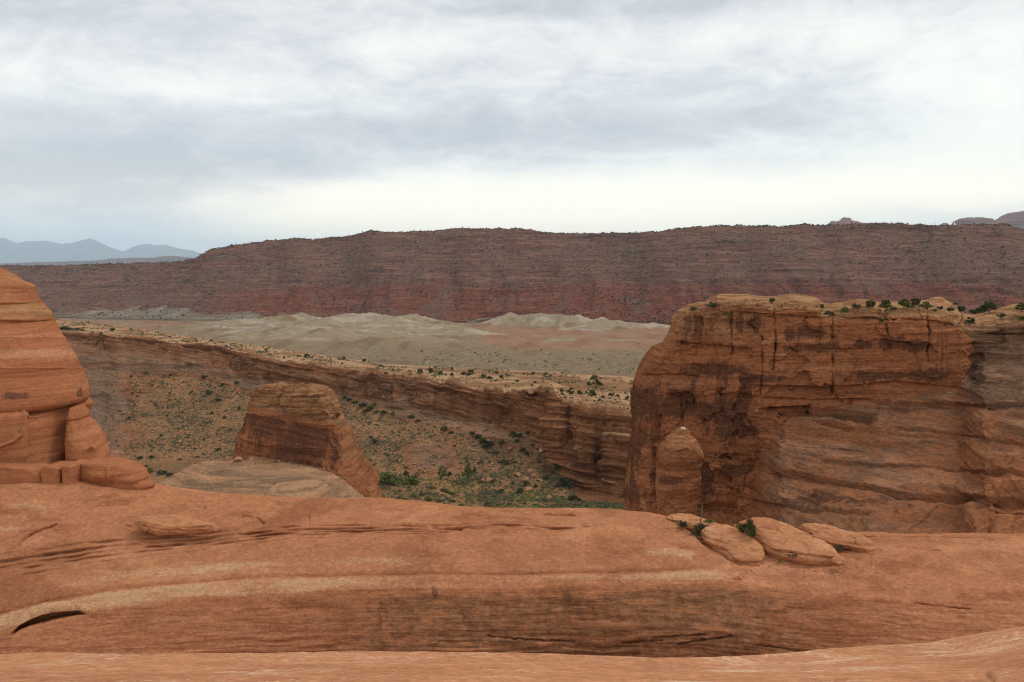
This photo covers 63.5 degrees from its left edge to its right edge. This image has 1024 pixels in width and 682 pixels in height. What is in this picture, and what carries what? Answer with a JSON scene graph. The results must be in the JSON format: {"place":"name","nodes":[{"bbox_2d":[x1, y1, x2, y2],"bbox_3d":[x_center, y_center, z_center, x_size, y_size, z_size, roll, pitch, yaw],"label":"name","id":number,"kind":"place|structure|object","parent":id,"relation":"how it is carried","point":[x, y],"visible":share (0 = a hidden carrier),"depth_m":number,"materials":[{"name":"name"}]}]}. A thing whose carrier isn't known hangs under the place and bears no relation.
{"place":"outdoors","nodes":[
{"label":"outdoors","id":0,"kind":"place"},
{"bbox_2d":[0,256,192,265],"bbox_3d":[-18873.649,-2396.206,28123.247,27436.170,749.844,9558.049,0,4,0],"label":"distant cliffs","id":1,"kind":"structure","parent":0,"point":[147,260],"depth_m":24349.42,"materials":[{"name":"stone"}]},
{"bbox_2d":[0,238,200,262],"bbox_3d":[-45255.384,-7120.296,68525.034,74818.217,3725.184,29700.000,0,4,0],"label":"mountains","id":2,"kind":"structure","parent":0,"point":[89,249],"depth_m":70957.53,"materials":[{"name":"blue stone"}]},
{"bbox_2d":[56,319,633,509],"bbox_3d":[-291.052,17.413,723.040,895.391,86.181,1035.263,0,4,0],"label":"canyon slope","id":3,"kind":"structure","parent":0,"point":[581,440],"depth_m":523.46,"materials":[{"name":"stone"}]},
{"bbox_2d":[156,469,167,473],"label":"desert shrub","id":4,"kind":"object","parent":3,"relation":"on","point":[160,471],"visible":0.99,"depth_m":413.07,"materials":[{"name":"green plant"}]},
{"bbox_2d":[160,455,363,497],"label":"rock dome","id":5,"kind":"object","parent":3,"relation":"on","point":[249,476],"visible":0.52,"depth_m":249.65,"materials":[{"name":"stone"}]},
{"bbox_2d":[254,457,315,468],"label":"dome scrub","id":6,"kind":"object","parent":5,"relation":"on","point":[285,462],"visible":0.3,"depth_m":258.29,"materials":[{"name":"green plant"}]},
{"bbox_2d":[262,478,335,497],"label":"rock hump","id":7,"kind":"object","parent":3,"relation":"on","point":[306,487],"visible":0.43,"depth_m":226.23,"materials":[{"name":"stone"}]},
{"bbox_2d":[232,381,382,496],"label":"sandstone fin","id":8,"kind":"object","parent":3,"relation":"on","point":[303,424],"visible":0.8,"depth_m":264.20,"materials":[{"name":"brown stone"}]},
{"bbox_2d":[83,360,575,497],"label":"talus scrub","id":9,"kind":"object","parent":3,"relation":"on","point":[388,454],"visible":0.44,"depth_m":485.33,"materials":[{"name":"green plant"}]},
{"bbox_2d":[56,318,634,411],"bbox_3d":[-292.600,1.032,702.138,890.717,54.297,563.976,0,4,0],"label":"rim scrub","id":10,"kind":"object","parent":3,"relation":"on","point":[393,369],"visible":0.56,"depth_m":655.36,"materials":[{"name":"green plant"}]},
{"bbox_2d":[111,374,620,498],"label":"rubble","id":11,"kind":"object","parent":3,"relation":"on","point":[188,403],"visible":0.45,"depth_m":498.86,"materials":[{"name":"stone"}]},
{"bbox_2d":[366,482,382,497],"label":"fallen block","id":12,"kind":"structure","parent":3,"relation":"on","point":[373,490],"depth_m":269.37,"materials":[{"name":"stone"}]},
{"bbox_2d":[379,472,402,483],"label":"green thicket","id":13,"kind":"object","parent":3,"relation":"on","point":[385,476],"visible":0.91,"depth_m":402.08,"materials":[{"name":"green plant"}]},
{"bbox_2d":[404,473,420,484],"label":"cottonwood tree","id":14,"kind":"object","parent":3,"relation":"on","point":[411,479],"visible":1,"depth_m":403.76,"materials":[{"name":"green plant"}]},
{"bbox_2d":[438,466,447,479],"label":"cottonwood tree","id":15,"kind":"object","parent":3,"relation":"on","point":[443,472],"visible":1,"depth_m":415.53,"materials":[{"name":"green plant"}]},
{"bbox_2d":[462,458,472,481],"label":"cottonwood tree","id":16,"kind":"object","parent":3,"relation":"on","point":[468,470],"visible":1,"depth_m":414.95,"materials":[{"name":"green plant"}]},
{"bbox_2d":[478,437,487,442],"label":"desert shrub","id":17,"kind":"object","parent":3,"relation":"on","point":[483,440],"visible":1,"depth_m":481.51,"materials":[{"name":"green plant"}]},
{"bbox_2d":[482,443,490,448],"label":"desert shrub","id":18,"kind":"object","parent":3,"relation":"on","point":[485,445],"visible":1,"depth_m":478.15,"materials":[{"name":"green plant"}]},
{"bbox_2d":[375,469,623,508],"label":"floor scrub","id":19,"kind":"object","parent":3,"relation":"on","point":[604,503],"visible":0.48,"depth_m":398.16,"materials":[{"name":"green plant"}]},
{"bbox_2d":[495,489,504,493],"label":"desert shrub","id":20,"kind":"object","parent":3,"relation":"on","point":[500,491],"visible":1,"depth_m":404.72,"materials":[{"name":"green plant"}]},
{"bbox_2d":[498,459,511,464],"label":"desert shrub","id":21,"kind":"object","parent":3,"relation":"on","point":[504,461],"visible":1,"depth_m":457.45,"materials":[{"name":"green plant"}]},
{"bbox_2d":[508,431,516,437],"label":"desert shrub","id":22,"kind":"object","parent":3,"relation":"on","point":[513,434],"visible":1,"depth_m":481.65,"materials":[{"name":"green plant"}]},
{"bbox_2d":[553,464,561,469],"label":"juniper tree","id":23,"kind":"object","parent":3,"relation":"on","point":[558,467],"visible":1,"depth_m":445.17,"materials":[{"name":"green plant"}]},
{"bbox_2d":[554,478,574,487],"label":"juniper tree","id":24,"kind":"object","parent":3,"relation":"on","point":[566,482],"visible":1,"depth_m":427.91,"materials":[{"name":"green plant"}]},
{"bbox_2d":[568,495,580,500],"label":"desert shrub","id":25,"kind":"object","parent":3,"relation":"on","point":[573,497],"visible":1,"depth_m":407.04,"materials":[{"name":"green plant"}]},
{"bbox_2d":[588,390,596,396],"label":"desert shrub","id":26,"kind":"object","parent":3,"relation":"on","point":[591,393],"visible":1,"depth_m":501.18,"materials":[{"name":"green plant"}]},
{"bbox_2d":[592,379,600,386],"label":"desert shrub","id":27,"kind":"object","parent":3,"relation":"on","point":[597,381],"visible":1,"depth_m":587.79,"materials":[{"name":"green plant"}]},
{"bbox_2d":[57,312,669,376],"bbox_3d":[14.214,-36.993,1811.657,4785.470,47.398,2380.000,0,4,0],"label":"valley floor","id":28,"kind":"structure","parent":0,"point":[386,339],"depth_m":1439.71,"materials":[{"name":"soil"}]},
{"bbox_2d":[73,316,668,373],"bbox_3d":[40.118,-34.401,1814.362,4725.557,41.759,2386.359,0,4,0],"label":"valley scrub","id":29,"kind":"object","parent":28,"relation":"on","point":[456,348],"visible":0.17,"depth_m":1153.94,"materials":[{"name":"green plant"}]},
{"bbox_2d":[376,471,623,508],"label":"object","id":30,"kind":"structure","parent":0,"point":[455,489],"depth_m":398.37,"materials":[{"name":"green plant"}]},
{"bbox_2d":[0,481,1023,657],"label":"slickrock ground","id":31,"kind":"structure","parent":0,"point":[85,568],"depth_m":42.25,"materials":[{"name":"stone"}]},
{"bbox_2d":[0,462,49,483],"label":"rock block","id":32,"kind":"object","parent":31,"relation":"on","point":[18,472],"visible":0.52,"depth_m":49.70,"materials":[{"name":"stone"}]},
{"bbox_2d":[0,267,110,463],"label":"rock tower","id":33,"kind":"structure","parent":31,"relation":"on","point":[46,402],"depth_m":54.10,"materials":[{"name":"stone"}]},
{"bbox_2d":[41,461,72,483],"bbox_3d":[-27.791,8.239,50.668,1.296,1.391,2.147,0,4,0],"label":"rock block","id":34,"kind":"object","parent":31,"relation":"on","point":[51,473],"visible":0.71,"depth_m":49.65,"materials":[{"name":"stone"}]},
{"bbox_2d":[62,459,87,484],"bbox_3d":[-26.770,8.110,50.666,0.695,1.338,2.142,0,4,0],"label":"rock block","id":35,"kind":"object","parent":31,"relation":"on","point":[71,473],"visible":0.78,"depth_m":49.85,"materials":[{"name":"stone"}]},
{"bbox_2d":[80,457,154,489],"bbox_3d":[-24.747,8.645,51.665,4.544,2.466,2.920,0,4,0],"label":"rock block","id":36,"kind":"object","parent":31,"relation":"on","point":[122,473],"visible":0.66,"depth_m":50.63,"materials":[{"name":"stone"}]},
{"bbox_2d":[134,514,220,535],"bbox_3d":[-18.911,10.389,46.762,5.023,1.090,1.427,0,4,0],"label":"rock slab","id":37,"kind":"object","parent":31,"relation":"on","point":[164,525],"visible":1,"depth_m":46.35,"materials":[{"name":"stone"}]},
{"bbox_2d":[5,481,912,645],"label":"pebbles","id":38,"kind":"object","parent":31,"relation":"on","point":[711,553],"visible":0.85,"depth_m":44.21,"materials":[{"name":"stone"}]},
{"bbox_2d":[676,520,687,527],"bbox_3d":[9.835,10.545,47.553,0.612,0.516,0.709,-4,5,-44],"label":"desert shrub","id":39,"kind":"object","parent":31,"relation":"on","point":[683,524],"visible":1,"depth_m":47.46,"materials":[{"name":"green plant"}]},
{"bbox_2d":[666,513,718,533],"bbox_3d":[10.762,10.733,48.579,3.400,1.083,1.171,1,4,17],"label":"rock slab","id":40,"kind":"object","parent":31,"relation":"on","point":[691,520],"visible":0.59,"depth_m":48.37,"materials":[{"name":"stone"}]},
{"bbox_2d":[693,503,704,531],"bbox_3d":[10.898,10.190,47.611,0.812,1.684,0.963,3,5,40],"label":"desert shrub","id":41,"kind":"object","parent":31,"relation":"on","point":[700,526],"visible":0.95,"depth_m":47.68,"materials":[{"name":"green plant"}]},
{"bbox_2d":[701,524,764,565],"bbox_3d":[12.382,11.452,46.192,2.676,1.918,3.925,-2,5,-31],"label":"rock slab","id":42,"kind":"object","parent":31,"relation":"on","point":[731,543],"visible":0.8,"depth_m":45.55,"materials":[{"name":"stone"}]},
{"bbox_2d":[736,518,756,537],"bbox_3d":[13.200,10.511,46.177,1.031,1.246,1.281,-3,5,-33],"label":"juniper tree","id":43,"kind":"object","parent":31,"relation":"on","point":[751,529],"visible":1,"depth_m":46.02,"materials":[{"name":"green plant"}]},
{"bbox_2d":[733,517,845,565],"bbox_3d":[15.341,11.222,46.009,6.033,2.088,2.786,3,5,39],"label":"rock slab","id":44,"kind":"object","parent":31,"relation":"on","point":[779,540],"visible":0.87,"depth_m":45.27,"materials":[{"name":"stone"}]},
{"bbox_2d":[798,523,838,534],"bbox_3d":[17.781,10.814,47.381,2.606,0.703,1.012,0,4,0],"label":"rock slab","id":45,"kind":"object","parent":31,"relation":"on","point":[811,528],"visible":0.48,"depth_m":47.25,"materials":[{"name":"stone"}]},
{"bbox_2d":[830,556,846,564],"bbox_3d":[17.363,11.701,44.006,0.765,0.313,0.470,4,5,44],"label":"rock slab","id":46,"kind":"object","parent":31,"relation":"on","point":[838,560],"visible":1,"depth_m":43.90,"materials":[{"name":"stone"}]},
{"bbox_2d":[834,545,843,549],"bbox_3d":[18.089,11.419,45.748,0.592,0.219,0.637,2,4,25],"label":"desert shrub","id":47,"kind":"object","parent":31,"relation":"on","point":[840,548],"visible":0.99,"depth_m":45.72,"materials":[{"name":"green plant"}]},
{"bbox_2d":[812,529,875,552],"bbox_3d":[18.540,11.175,46.342,3.403,1.092,1.415,1,4,14],"label":"rock slab","id":48,"kind":"object","parent":31,"relation":"on","point":[851,540],"visible":0.94,"depth_m":45.94,"materials":[{"name":"stone"}]},
{"bbox_2d":[0,222,1023,324],"bbox_3d":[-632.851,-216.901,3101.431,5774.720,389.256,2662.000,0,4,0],"label":"mesa","id":49,"kind":"structure","parent":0,"point":[399,300],"depth_m":2526.02,"materials":[{"name":"brown stone"}]},
{"bbox_2d":[1,222,1023,324],"bbox_3d":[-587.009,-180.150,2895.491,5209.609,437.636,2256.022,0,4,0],"label":"scrub","id":50,"kind":"object","parent":49,"relation":"on","point":[956,286],"visible":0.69,"depth_m":2540.45,"materials":[{"name":"green plant"}]},
{"bbox_2d":[5,222,1022,265],"bbox_3d":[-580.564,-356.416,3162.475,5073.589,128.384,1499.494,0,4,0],"label":"skyline scrub","id":51,"kind":"object","parent":49,"relation":"on","point":[558,232],"visible":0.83,"depth_m":2809.32,"materials":[{"name":"green plant"}]},
{"bbox_2d":[8,224,1023,308],"bbox_3d":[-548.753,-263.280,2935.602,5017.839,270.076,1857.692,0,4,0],"label":"talus rocks","id":52,"kind":"object","parent":49,"relation":"on","point":[544,263],"visible":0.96,"depth_m":2596.04,"materials":[{"name":"stone"}]},
{"bbox_2d":[0,627,1023,681],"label":"slickrock ledge","id":53,"kind":"object","parent":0,"point":[969,658],"visible":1,"depth_m":7.06,"materials":[{"name":"stone"}]},
{"bbox_2d":[51,639,995,679],"bbox_3d":[0.948,8.246,9.645,10.866,12.167,6.443,-1,4,-14],"label":"grit","id":54,"kind":"object","parent":53,"relation":"on","point":[521,671],"visible":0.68,"depth_m":6.72,"materials":[{"name":"stone"}]},
{"bbox_2d":[0,0,1023,253],"label":"sky","id":55,"kind":"structure","parent":0,"point":[200,126],"materials":[{"name":"grey"}]},
{"bbox_2d":[623,294,1023,533],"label":"sandstone cliff","id":56,"kind":"structure","parent":0,"point":[797,411],"depth_m":187.74,"materials":[{"name":"brown stone"}]},
{"bbox_2d":[655,427,703,515],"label":"rock spire","id":57,"kind":"object","parent":56,"relation":"on","point":[678,471],"visible":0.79,"depth_m":178.38,"materials":[{"name":"stone"}]},
{"bbox_2d":[705,301,718,306],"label":"desert shrub","id":58,"kind":"object","parent":56,"relation":"on","point":[712,304],"visible":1,"depth_m":197.44,"materials":[{"name":"green plant"}]},
{"bbox_2d":[852,303,861,308],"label":"desert shrub","id":59,"kind":"object","parent":56,"relation":"on","point":[854,305],"visible":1,"depth_m":189.39,"materials":[{"name":"green plant"}]},
{"bbox_2d":[865,300,875,308],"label":"juniper shrub","id":60,"kind":"object","parent":56,"relation":"on","point":[870,304],"visible":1,"depth_m":188.96,"materials":[{"name":"green plant"}]},
{"bbox_2d":[878,300,891,309],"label":"juniper shrub","id":61,"kind":"object","parent":56,"relation":"on","point":[885,304],"visible":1,"depth_m":190.08,"materials":[{"name":"green plant"}]},
{"bbox_2d":[897,298,909,308],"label":"juniper shrub","id":62,"kind":"object","parent":56,"relation":"on","point":[903,303],"visible":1,"depth_m":188.14,"materials":[{"name":"green plant"}]},
{"bbox_2d":[910,298,920,305],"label":"juniper shrub","id":63,"kind":"object","parent":56,"relation":"on","point":[916,301],"visible":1,"depth_m":190.68,"materials":[{"name":"green plant"}]},
{"bbox_2d":[917,301,932,308],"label":"desert shrub","id":64,"kind":"object","parent":56,"relation":"on","point":[926,305],"visible":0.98,"depth_m":190.27,"materials":[{"name":"green plant"}]},
{"bbox_2d":[946,306,954,311],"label":"desert shrub","id":65,"kind":"object","parent":56,"relation":"on","point":[950,308],"visible":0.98,"depth_m":191.60,"materials":[{"name":"green plant"}]},
{"bbox_2d":[957,306,965,312],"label":"juniper shrub","id":66,"kind":"object","parent":56,"relation":"on","point":[961,308],"visible":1,"depth_m":198.03,"materials":[{"name":"green plant"}]},
{"bbox_2d":[963,317,975,324],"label":"juniper shrub","id":67,"kind":"object","parent":56,"relation":"on","point":[970,321],"visible":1,"depth_m":196.96,"materials":[{"name":"green plant"}]},
{"bbox_2d":[974,306,987,312],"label":"juniper shrub","id":68,"kind":"object","parent":56,"relation":"on","point":[978,310],"visible":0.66,"depth_m":222.44,"materials":[{"name":"green plant"}]},
{"bbox_2d":[980,301,996,312],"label":"juniper shrub","id":69,"kind":"object","parent":56,"relation":"on","point":[988,305],"visible":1,"depth_m":206.70,"materials":[{"name":"green plant"}]},
{"bbox_2d":[1013,302,1023,311],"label":"juniper shrub","id":70,"kind":"object","parent":56,"relation":"on","point":[1021,306],"visible":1,"depth_m":194.56,"materials":[{"name":"green plant"}]},
{"bbox_2d":[836,217,866,224],"bbox_3d":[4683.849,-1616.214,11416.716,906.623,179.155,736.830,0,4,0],"label":"distant butte","id":71,"kind":"object","parent":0,"point":[844,220],"visible":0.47,"depth_m":11307.38,"materials":[{"name":"stone"}]},
{"bbox_2d":[955,217,1001,224],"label":"distant butte","id":72,"kind":"object","parent":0,"point":[975,220],"visible":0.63,"depth_m":11740.55,"materials":[{"name":"stone"}]},
{"bbox_2d":[996,211,1023,229],"bbox_3d":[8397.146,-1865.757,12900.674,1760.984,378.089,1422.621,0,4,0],"label":"distant butte","id":73,"kind":"object","parent":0,"point":[1015,219],"visible":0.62,"depth_m":12620.06,"materials":[{"name":"stone"}]}
]}

